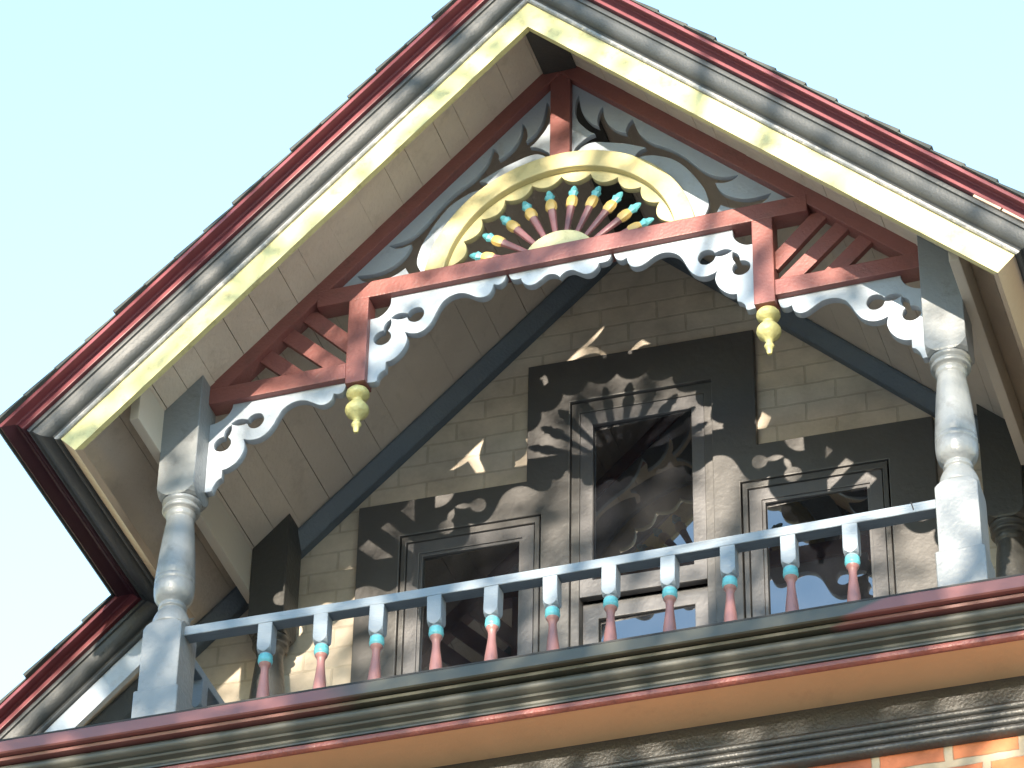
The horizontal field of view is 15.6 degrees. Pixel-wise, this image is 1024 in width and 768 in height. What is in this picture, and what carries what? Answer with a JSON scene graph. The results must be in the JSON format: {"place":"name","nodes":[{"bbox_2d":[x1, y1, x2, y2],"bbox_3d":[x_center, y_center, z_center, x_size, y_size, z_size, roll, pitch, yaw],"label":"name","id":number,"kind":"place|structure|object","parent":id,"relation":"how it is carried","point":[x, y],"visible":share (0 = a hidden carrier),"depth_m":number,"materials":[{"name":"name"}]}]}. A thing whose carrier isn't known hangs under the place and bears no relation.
{"place":"outdoors","nodes":[
{"label":"outdoors","id":0,"kind":"place"},
{"bbox_2d":[0,0,1023,699],"label":"sky","id":1,"kind":"structure","parent":0,"point":[128,128],"materials":[{"name":"blue"}]},
{"label":"ground","id":2,"kind":"structure","parent":0,"visible":0},
{"bbox_2d":[0,0,1023,767],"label":"brick house","id":3,"kind":"structure","parent":2,"relation":"on","point":[614,408],"depth_m":13.20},
{"bbox_2d":[131,375,215,717],"bbox_3d":[-1.143,0.687,12.654,0.158,1.710,0.158,-11,-40,14],"label":"turned post","id":4,"kind":"object","parent":3,"relation":"on","point":[167,668],"visible":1,"depth_m":12.67,"materials":[{"name":"grey paint"}]},
{"bbox_2d":[192,659,224,707],"bbox_3d":[-0.993,1.366,12.671,0.052,0.600,0.788,-11,-40,14],"label":"side railing","id":5,"kind":"object","parent":3,"relation":"on","point":[205,693],"visible":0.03,"depth_m":12.63,"materials":[{"name":"blue paint"}]},
{"bbox_2d":[248,514,300,698],"bbox_3d":[-0.876,1.197,13.282,0.158,1.715,0.158,-11,-40,14],"label":"turned post","id":6,"kind":"object","parent":3,"relation":"on","point":[275,571],"visible":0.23,"depth_m":13.59,"materials":[{"name":"paint"}]},
{"bbox_2d":[396,516,540,674],"bbox_3d":[-0.147,1.184,13.204,0.530,1.609,0.120,-9,-40,13],"label":"window","id":7,"kind":"structure","parent":3,"relation":"in","point":[514,546],"depth_m":13.50,"materials":[{"name":"wood"}]},
{"bbox_2d":[184,499,935,697],"bbox_3d":[0.129,0.829,11.988,2.566,0.612,0.066,-11,-40,14],"label":"balcony railing","id":8,"kind":"object","parent":3,"relation":"on","point":[551,580],"visible":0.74,"depth_m":12.08,"materials":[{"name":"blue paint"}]},
{"bbox_2d":[204,66,928,496],"bbox_3d":[0.174,-0.514,13.140,2.570,1.709,0.086,-11,-40,14],"label":"gable screen","id":9,"kind":"object","parent":3,"relation":"attached to","point":[690,230],"visible":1,"depth_m":13.10,"materials":[{"name":"brown paint"}]},
{"bbox_2d":[570,382,716,646],"bbox_3d":[0.481,0.892,13.227,0.537,2.112,0.120,-9,-40,13],"label":"window","id":10,"kind":"structure","parent":3,"relation":"in","point":[642,480],"depth_m":13.56,"materials":[{"name":"wood"}]},
{"bbox_2d":[742,461,896,617],"bbox_3d":[1.087,0.976,12.919,0.550,1.623,0.120,-9,-40,13],"label":"window","id":11,"kind":"structure","parent":3,"relation":"in","point":[823,578],"depth_m":13.21,"materials":[{"name":"wood"}]},
{"bbox_2d":[917,236,995,586],"bbox_3d":[1.426,0.197,11.983,0.158,1.710,0.158,-11,-40,14],"label":"turned post","id":12,"kind":"object","parent":3,"relation":"on","point":[962,555],"visible":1,"depth_m":11.96,"materials":[{"name":"grey paint"}]},
{"bbox_2d":[976,404,1023,576],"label":"turned post","id":13,"kind":"object","parent":3,"relation":"on","point":[1002,467],"visible":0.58,"depth_m":12.92,"materials":[{"name":"paint"}]}
]}

